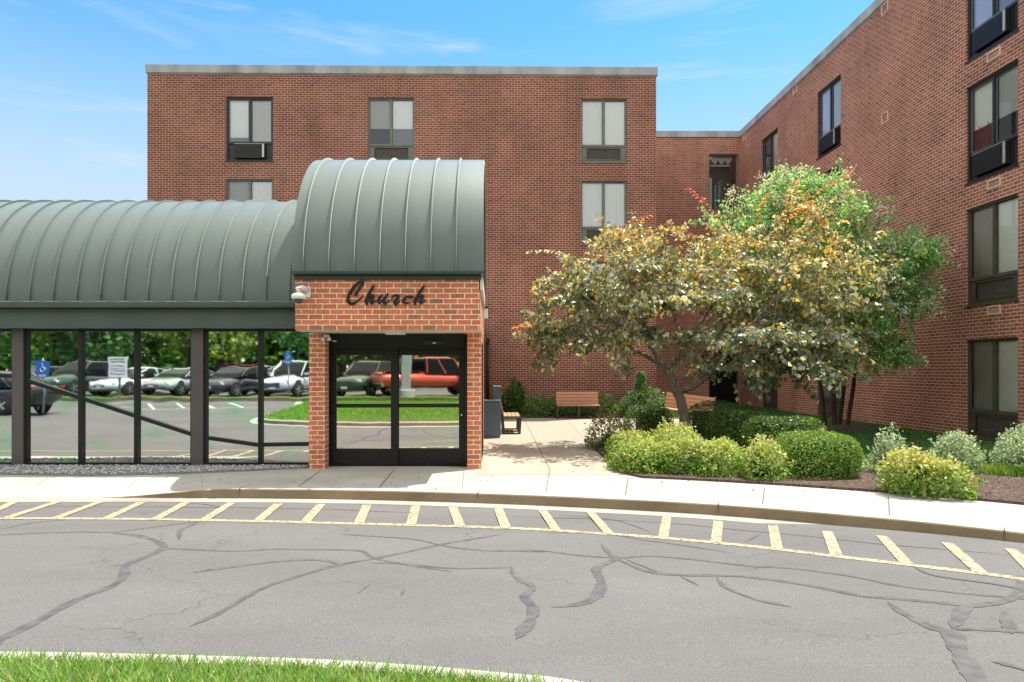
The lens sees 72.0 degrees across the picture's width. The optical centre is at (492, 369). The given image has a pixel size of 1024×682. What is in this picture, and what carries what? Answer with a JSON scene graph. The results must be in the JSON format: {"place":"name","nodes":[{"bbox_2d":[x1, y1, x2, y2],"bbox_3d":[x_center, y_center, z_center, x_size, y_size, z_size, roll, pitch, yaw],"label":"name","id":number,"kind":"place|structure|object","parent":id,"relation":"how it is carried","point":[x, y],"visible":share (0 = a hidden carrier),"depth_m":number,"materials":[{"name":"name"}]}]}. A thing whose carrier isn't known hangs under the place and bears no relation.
{"place":"outdoors","nodes":[
{"label":"outdoors","id":0,"kind":"place"},
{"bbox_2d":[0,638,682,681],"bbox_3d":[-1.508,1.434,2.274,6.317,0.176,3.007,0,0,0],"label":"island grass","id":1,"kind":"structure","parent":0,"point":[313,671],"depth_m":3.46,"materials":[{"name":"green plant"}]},
{"bbox_2d":[0,0,874,201],"label":"sky","id":2,"kind":"structure","parent":0,"point":[73,76],"materials":[{"name":"blue"}]},
{"bbox_2d":[0,502,1023,681],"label":"road","id":3,"kind":"structure","parent":0,"point":[632,624],"depth_m":5.27,"materials":[{"name":"grey asphalt"}]},
{"bbox_2d":[1,652,579,681],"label":"island kerb","id":4,"kind":"structure","parent":3,"relation":"on","point":[355,663],"depth_m":3.63,"materials":[{"name":"concrete"}]},
{"bbox_2d":[0,498,815,523],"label":"gutter","id":5,"kind":"object","parent":3,"relation":"on","point":[569,509],"visible":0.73,"depth_m":9.29,"materials":[{"name":"concrete"}]},
{"bbox_2d":[0,487,1023,542],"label":"kerb","id":6,"kind":"structure","parent":3,"relation":"on","point":[840,518],"depth_m":8.95,"materials":[{"name":"concrete"}]},
{"bbox_2d":[239,486,1005,539],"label":"kerb joints","id":7,"kind":"object","parent":6,"relation":"on","point":[718,512],"visible":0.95,"depth_m":8.53,"materials":[{"name":"grey concrete"}]},
{"bbox_2d":[0,503,1023,681],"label":"crack sealant","id":8,"kind":"object","parent":3,"relation":"on","point":[968,666],"visible":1,"depth_m":5.31,"materials":[{"name":"grey asphalt"}]},
{"bbox_2d":[0,502,1023,579],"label":"kerb hatching","id":9,"kind":"object","parent":3,"relation":"on","point":[900,556],"visible":1,"depth_m":7.88,"materials":[{"name":"yellow paint"}]},
{"bbox_2d":[0,466,1023,529],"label":"pavement","id":10,"kind":"structure","parent":0,"point":[996,514],"depth_m":9.93,"materials":[{"name":"concrete"}]},
{"bbox_2d":[0,464,308,475],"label":"gravel bed","id":11,"kind":"object","parent":10,"relation":"on","point":[123,474],"visible":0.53,"depth_m":11.04,"materials":[{"name":"grey gravel"}]},
{"bbox_2d":[0,200,312,465],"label":"glazed corridor","id":12,"kind":"object","parent":11,"relation":"on","point":[148,332],"visible":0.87,"depth_m":11.86,"materials":[{"name":"green metal"}]},
{"bbox_2d":[0,329,11,465],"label":"window frame","id":13,"kind":"structure","parent":12,"relation":"in","point":[5,334],"depth_m":11.86,"materials":[{"name":"black metal"}]},
{"bbox_2d":[25,329,190,465],"bbox_3d":[-6.455,0.478,11.860,2.810,2.305,0.100,0,0,0],"label":"window frame","id":14,"kind":"structure","parent":12,"relation":"in","point":[111,397],"depth_m":11.86,"materials":[{"name":"black metal"}]},
{"bbox_2d":[204,329,312,465],"bbox_3d":[-3.935,0.478,11.860,1.831,2.305,0.100,0,0,0],"label":"window frame","id":15,"kind":"structure","parent":12,"relation":"in","point":[256,381],"depth_m":11.86,"materials":[{"name":"black metal"}]},
{"bbox_2d":[291,158,485,468],"bbox_3d":[-1.575,-1.033,12.757,2.889,5.386,4.586,0,0,0],"label":"church entrance","id":16,"kind":"object","parent":10,"relation":"on","point":[388,380],"visible":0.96,"depth_m":11.10,"materials":[{"name":"orange brick"}]},
{"bbox_2d":[291,285,310,303],"bbox_3d":[-2.857,-1.107,10.444,0.235,0.285,0.308,0,0,0],"label":"security camera","id":17,"kind":"object","parent":16,"relation":"attached to","point":[298,297],"visible":1,"depth_m":10.38,"materials":[{"name":"white plastic"}]},
{"bbox_2d":[321,335,330,340],"bbox_3d":[-2.720,-0.510,11.505,0.168,0.090,0.099,0,0,0],"label":"flood light","id":18,"kind":"object","parent":16,"relation":"attached to","point":[323,338],"visible":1,"depth_m":11.47,"materials":[{"name":"white plastic"}]},
{"bbox_2d":[331,349,397,464],"bbox_3d":[-2.174,0.640,11.955,1.128,1.967,0.050,0,0,0],"label":"sliding door","id":19,"kind":"structure","parent":16,"relation":"in","point":[364,382],"depth_m":11.95,"materials":[{"name":"clear glass"}]},
{"bbox_2d":[346,280,424,304],"bbox_3d":[-1.607,-1.146,10.584,1.189,0.373,0.017,0,0,0],"label":"church sign","id":20,"kind":"object","parent":16,"relation":"attached to","point":[368,296],"visible":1,"depth_m":10.57,"materials":[{"name":"black metal"}]},
{"bbox_2d":[399,349,464,464],"bbox_3d":[-1.040,0.640,12.000,1.129,1.967,0.080,0,0,0],"label":"sliding door","id":21,"kind":"structure","parent":16,"relation":"in","point":[431,381],"depth_m":12.01,"materials":[{"name":"clear glass"}]},
{"bbox_2d":[482,343,482,455],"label":"side window","id":22,"kind":"structure","parent":16,"relation":"in","point":[482,343],"depth_m":12.44,"materials":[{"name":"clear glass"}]},
{"bbox_2d":[483,307,487,318],"bbox_3d":[-0.139,-1.135,14.200,0.097,0.230,0.240,0,0,0],"label":"wall light","id":23,"kind":"object","parent":16,"relation":"attached to","point":[485,312],"visible":0.99,"depth_m":14.10,"materials":[{"name":"white plastic"}]},
{"bbox_2d":[37,419,889,514],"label":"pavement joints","id":24,"kind":"object","parent":10,"relation":"on","point":[548,479],"visible":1,"depth_m":10.18,"materials":[{"name":"grey concrete"}]},
{"bbox_2d":[477,418,691,474],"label":"plaza","id":25,"kind":"structure","parent":0,"point":[560,435],"depth_m":14.16,"materials":[{"name":"concrete"}]},
{"bbox_2d":[484,400,500,437],"bbox_3d":[-0.022,1.185,16.900,0.445,0.901,0.430,0,0,0],"label":"litter bin","id":26,"kind":"object","parent":25,"relation":"on","point":[492,418],"visible":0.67,"depth_m":16.70,"materials":[{"name":"grey metal"}]},
{"bbox_2d":[493,386,501,399],"bbox_3d":[0.113,1.026,17.450,0.205,1.221,0.320,0,0,0],"label":"ash post","id":27,"kind":"object","parent":25,"relation":"on","point":[497,393],"visible":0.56,"depth_m":17.30,"materials":[{"name":"grey metal"}]},
{"bbox_2d":[143,440,852,491],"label":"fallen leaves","id":28,"kind":"object","parent":25,"relation":"on","point":[488,480],"visible":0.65,"depth_m":10.27,"materials":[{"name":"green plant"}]},
{"bbox_2d":[501,403,521,433],"bbox_3d":[0.416,1.183,18.450,0.623,0.907,1.454,0,0,0],"label":"park bench","id":29,"kind":"object","parent":25,"relation":"on","point":[511,415],"visible":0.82,"depth_m":17.75,"materials":[{"name":"brown wood"}]},
{"bbox_2d":[555,391,600,418],"bbox_3d":[2.820,1.183,23.364,1.454,0.907,0.623,0,0,0],"label":"park bench","id":30,"kind":"object","parent":25,"relation":"on","point":[577,399],"visible":0.96,"depth_m":23.52,"materials":[{"name":"brown wood"}]},
{"bbox_2d":[662,391,716,414],"bbox_3d":[5.457,1.159,19.864,1.454,0.907,0.623,7,4,35],"label":"park bench","id":31,"kind":"object","parent":25,"relation":"on","point":[692,397],"visible":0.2,"depth_m":19.99,"materials":[{"name":"brown wood"}]},
{"bbox_2d":[521,415,675,417],"bbox_3d":[3.150,1.640,24.225,6.900,0.060,1.350,0,0,0],"label":"wall bed","id":32,"kind":"object","parent":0,"point":[573,416],"visible":0.21,"depth_m":23.55,"materials":[{"name":"brown soil"}]},
{"bbox_2d":[501,376,526,413],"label":"yew shrub","id":33,"kind":"object","parent":32,"relation":"on","point":[514,396],"visible":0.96,"depth_m":23.95,"materials":[{"name":"green plant"}]},
{"bbox_2d":[516,393,553,417],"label":"bush","id":34,"kind":"object","parent":32,"relation":"on","point":[537,409],"visible":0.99,"depth_m":23.90,"materials":[{"name":"green plant"}]},
{"bbox_2d":[541,393,568,416],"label":"bush","id":35,"kind":"object","parent":32,"relation":"on","point":[552,406],"visible":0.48,"depth_m":24.14,"materials":[{"name":"green plant"}]},
{"bbox_2d":[561,406,596,415],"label":"bush","id":36,"kind":"object","parent":32,"relation":"on","point":[584,411],"visible":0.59,"depth_m":24.28,"materials":[{"name":"green plant"}]},
{"bbox_2d":[591,390,629,416],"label":"bush","id":37,"kind":"object","parent":32,"relation":"on","point":[608,406],"visible":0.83,"depth_m":23.95,"materials":[{"name":"green plant"}]},
{"bbox_2d":[619,370,665,416],"bbox_3d":[5.160,0.892,23.876,1.782,1.759,1.118,0,0,0],"label":"dwarf conifer","id":38,"kind":"object","parent":32,"relation":"on","point":[639,392],"visible":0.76,"depth_m":23.75,"materials":[{"name":"green plant"}]},
{"bbox_2d":[584,436,1023,504],"bbox_3d":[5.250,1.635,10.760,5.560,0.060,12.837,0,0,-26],"label":"mulch bed","id":39,"kind":"object","parent":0,"point":[840,485],"visible":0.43,"depth_m":9.97,"materials":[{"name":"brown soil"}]},
{"bbox_2d":[583,412,631,449],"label":"spirea shrub","id":40,"kind":"object","parent":39,"relation":"on","point":[620,425],"visible":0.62,"depth_m":14.19,"materials":[{"name":"green plant"}]},
{"bbox_2d":[601,428,651,461],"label":"spirea shrub","id":41,"kind":"object","parent":39,"relation":"on","point":[616,438],"visible":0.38,"depth_m":12.45,"materials":[{"name":"green plant"}]},
{"bbox_2d":[603,433,671,473],"bbox_3d":[2.351,1.353,11.309,1.139,0.610,1.197,0,0,0],"label":"spirea shrub","id":42,"kind":"object","parent":39,"relation":"on","point":[628,457],"visible":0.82,"depth_m":11.04,"materials":[{"name":"green plant"}]},
{"bbox_2d":[624,404,673,435],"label":"hedge block","id":43,"kind":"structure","parent":39,"relation":"on","point":[649,418],"depth_m":16.47,"materials":[{"name":"green plant"}]},
{"bbox_2d":[642,432,712,474],"bbox_3d":[2.922,1.318,11.241,1.185,0.678,1.243,0,0,0],"label":"spirea shrub","id":44,"kind":"object","parent":39,"relation":"on","point":[676,448],"visible":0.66,"depth_m":10.84,"materials":[{"name":"green plant"}]},
{"bbox_2d":[645,416,714,456],"bbox_3d":[3.208,1.222,12.119,1.259,0.855,1.269,0,0,0],"label":"spirea shrub","id":45,"kind":"object","parent":39,"relation":"on","point":[665,431],"visible":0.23,"depth_m":11.91,"materials":[{"name":"green plant"}]},
{"bbox_2d":[510,169,909,436],"bbox_3d":[4.522,-1.256,14.856,8.357,5.920,4.668,0,0,0],"label":"redbud tree","id":46,"kind":"object","parent":39,"relation":"on","point":[727,300],"visible":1,"depth_m":14.42,"materials":[{"name":"green plant"}]},
{"bbox_2d":[688,400,740,441],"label":"hedge block","id":47,"kind":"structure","parent":39,"relation":"on","point":[698,420],"depth_m":15.38,"materials":[{"name":"green plant"}]},
{"bbox_2d":[686,435,744,477],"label":"spirea shrub","id":48,"kind":"object","parent":39,"relation":"on","point":[731,456],"visible":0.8,"depth_m":10.64,"materials":[{"name":"green plant"}]},
{"bbox_2d":[704,408,770,448],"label":"hedge block","id":49,"kind":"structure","parent":39,"relation":"on","point":[733,424],"depth_m":14.04,"materials":[{"name":"green plant"}]},
{"bbox_2d":[736,433,796,481],"bbox_3d":[4.057,1.300,10.470,0.903,0.705,0.936,0,0,0],"label":"spirea shrub","id":50,"kind":"object","parent":39,"relation":"on","point":[752,464],"visible":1,"depth_m":10.31,"materials":[{"name":"green plant"}]},
{"bbox_2d":[738,414,828,458],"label":"hedge block","id":51,"kind":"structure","parent":39,"relation":"on","point":[774,426],"depth_m":12.46,"materials":[{"name":"green plant"}]},
{"bbox_2d":[775,429,863,479],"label":"hedge block","id":52,"kind":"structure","parent":39,"relation":"on","point":[820,453],"depth_m":10.44,"materials":[{"name":"green plant"}]},
{"bbox_2d":[862,421,913,472],"bbox_3d":[6.159,1.224,11.007,0.802,0.835,0.757,0,0,-39],"label":"silver shrub","id":53,"kind":"object","parent":39,"relation":"on","point":[881,449],"visible":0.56,"depth_m":10.95,"materials":[{"name":"green plant"}]},
{"bbox_2d":[868,445,983,500],"bbox_3d":[5.575,1.315,9.125,0.912,0.677,1.237,0,0,-40],"label":"spirea shrub","id":54,"kind":"object","parent":39,"relation":"on","point":[924,476],"visible":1,"depth_m":8.96,"materials":[{"name":"green plant"}]},
{"bbox_2d":[924,428,988,473],"bbox_3d":[7.314,1.282,11.208,1.008,0.720,1.008,0,0,0],"label":"silver shrub","id":55,"kind":"object","parent":39,"relation":"on","point":[947,445],"visible":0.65,"depth_m":11.02,"materials":[{"name":"green plant"}]},
{"bbox_2d":[663,406,1022,476],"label":"wing lawn","id":56,"kind":"structure","parent":0,"point":[904,439],"depth_m":15.99,"materials":[{"name":"green plant"}]},
{"bbox_2d":[145,64,657,413],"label":"brick apartment block","id":57,"kind":"structure","parent":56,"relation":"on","point":[565,153],"depth_m":24.91,"materials":[{"name":"red brick"}]},
{"bbox_2d":[225,97,273,161],"bbox_3d":[-8.572,-8.443,24.930,1.700,2.295,0.387,0,0,-1],"label":"window","id":58,"kind":"structure","parent":57,"relation":"in","point":[249,120],"depth_m":24.92,"materials":[{"name":"grey glass"}]},
{"bbox_2d":[227,179,272,201],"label":"window","id":59,"kind":"structure","parent":57,"relation":"in","point":[240,190],"depth_m":24.95,"materials":[{"name":"grey glass"}]},
{"bbox_2d":[368,98,413,159],"bbox_3d":[-3.592,-8.445,25.010,1.680,2.290,0.350,0,0,-1],"label":"window","id":60,"kind":"structure","parent":57,"relation":"in","point":[390,120],"depth_m":25.01,"materials":[{"name":"grey glass"}]},
{"bbox_2d":[486,338,489,399],"bbox_3d":[-0.170,0.280,24.675,0.140,2.720,0.150,0,0,0],"label":"downpipe","id":61,"kind":"object","parent":57,"relation":"attached to","point":[487,367],"visible":0.82,"depth_m":24.63,"materials":[{"name":"black metal"}]},
{"bbox_2d":[580,181,626,244],"bbox_3d":[3.938,-5.535,25.022,1.680,2.290,0.190,0,0,-1],"label":"window","id":62,"kind":"structure","parent":57,"relation":"in","point":[608,199],"depth_m":25.10,"materials":[{"name":"white glass"}]},
{"bbox_2d":[580,99,627,162],"bbox_3d":[3.938,-8.445,25.022,1.680,2.290,0.189,0,0,-1],"label":"window","id":63,"kind":"structure","parent":57,"relation":"in","point":[603,121],"depth_m":25.09,"materials":[{"name":"white glass"}]},
{"bbox_2d":[581,262,626,325],"bbox_3d":[3.938,-2.675,25.022,1.680,2.290,0.190,0,0,-1],"label":"window","id":64,"kind":"structure","parent":57,"relation":"in","point":[599,264],"depth_m":25.07,"materials":[{"name":"grey glass"}]},
{"bbox_2d":[656,0,1023,442],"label":"brick wing","id":65,"kind":"structure","parent":56,"relation":"on","point":[915,108],"depth_m":18.36,"materials":[{"name":"red brick"}]},
{"bbox_2d":[709,155,737,210],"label":"window","id":66,"kind":"structure","parent":65,"relation":"in","point":[721,167],"depth_m":32.65,"materials":[{"name":"brown glass"}]},
{"bbox_2d":[709,350,738,403],"bbox_3d":[10.390,0.360,31.740,1.380,2.440,0.220,0,0,0],"label":"door","id":67,"kind":"structure","parent":65,"relation":"in","point":[724,390],"depth_m":31.78,"materials":[{"name":"brown metal"}]},
{"bbox_2d":[763,283,775,321],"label":"window","id":68,"kind":"structure","parent":65,"relation":"in","point":[773,283],"depth_m":28.68,"materials":[{"name":"black glass"}]},
{"bbox_2d":[761,352,777,409],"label":"window","id":69,"kind":"structure","parent":65,"relation":"in","point":[773,393],"depth_m":28.41,"materials":[{"name":"black glass"}]},
{"bbox_2d":[763,128,777,187],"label":"window","id":70,"kind":"structure","parent":65,"relation":"in","point":[770,144],"depth_m":28.59,"materials":[{"name":"grey glass"}]},
{"bbox_2d":[816,75,840,160],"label":"window","id":71,"kind":"structure","parent":65,"relation":"in","point":[829,97],"depth_m":23.33,"materials":[{"name":"grey"}]},
{"bbox_2d":[818,349,840,417],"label":"window","id":72,"kind":"structure","parent":65,"relation":"in","point":[827,393],"depth_m":23.51,"materials":[{"name":"black glass"}]},
{"bbox_2d":[819,166,840,237],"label":"window","id":73,"kind":"structure","parent":65,"relation":"in","point":[837,169],"depth_m":23.24,"materials":[{"name":"grey glass"}]},
{"bbox_2d":[964,0,1018,64],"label":"window","id":74,"kind":"structure","parent":65,"relation":"in","point":[990,22],"depth_m":15.79,"materials":[{"name":"grey glass"}]},
{"bbox_2d":[964,59,1018,185],"bbox_3d":[11.257,-5.453,15.740,0.387,2.295,1.700,0,0,0],"label":"window","id":75,"kind":"structure","parent":65,"relation":"in","point":[993,101],"depth_m":15.73,"materials":[{"name":"grey glass"}]},
{"bbox_2d":[964,194,1018,307],"bbox_3d":[11.194,-2.595,15.740,0.189,2.290,1.680,0,0,0],"label":"window","id":76,"kind":"structure","parent":65,"relation":"in","point":[995,280],"depth_m":15.74,"materials":[{"name":"grey glass"}]},
{"bbox_2d":[968,337,1017,442],"bbox_3d":[11.194,0.465,15.740,0.189,2.290,1.680,0,0,0],"label":"window","id":77,"kind":"structure","parent":65,"relation":"in","point":[995,409],"depth_m":15.77,"materials":[{"name":"grey glass"}]},
{"bbox_2d":[807,423,875,431],"bbox_3d":[9.420,1.570,19.300,2.300,0.140,2.300,0,0,0],"label":"mulch mound","id":78,"kind":"object","parent":56,"relation":"on","point":[839,426],"visible":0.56,"depth_m":18.81,"materials":[{"name":"brown soil"}]},
{"bbox_2d":[684,153,960,424],"bbox_3d":[7.743,-1.764,17.311,5.797,6.902,4.303,0,0,0],"label":"crape myrtle","id":79,"kind":"object","parent":78,"relation":"on","point":[910,269],"visible":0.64,"depth_m":16.50,"materials":[{"name":"soft leaf"},{"name":"brown bark"},{"name":"orange-red petal"}]},
{"bbox_2d":[661,404,1023,476],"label":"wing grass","id":80,"kind":"structure","parent":56,"relation":"on","point":[855,434],"depth_m":17.20,"materials":[{"name":"green plant"}]},
{"bbox_2d":[952,461,1023,476],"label":"unmown grass","id":81,"kind":"structure","parent":56,"relation":"on","point":[1002,470],"depth_m":10.71,"materials":[{"name":"green plant"}]},
{"bbox_2d":[985,420,1023,474],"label":"silver shrub","id":82,"kind":"object","parent":56,"relation":"on","point":[1016,457],"visible":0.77,"depth_m":10.95,"materials":[{"name":"green plant"}]}
]}

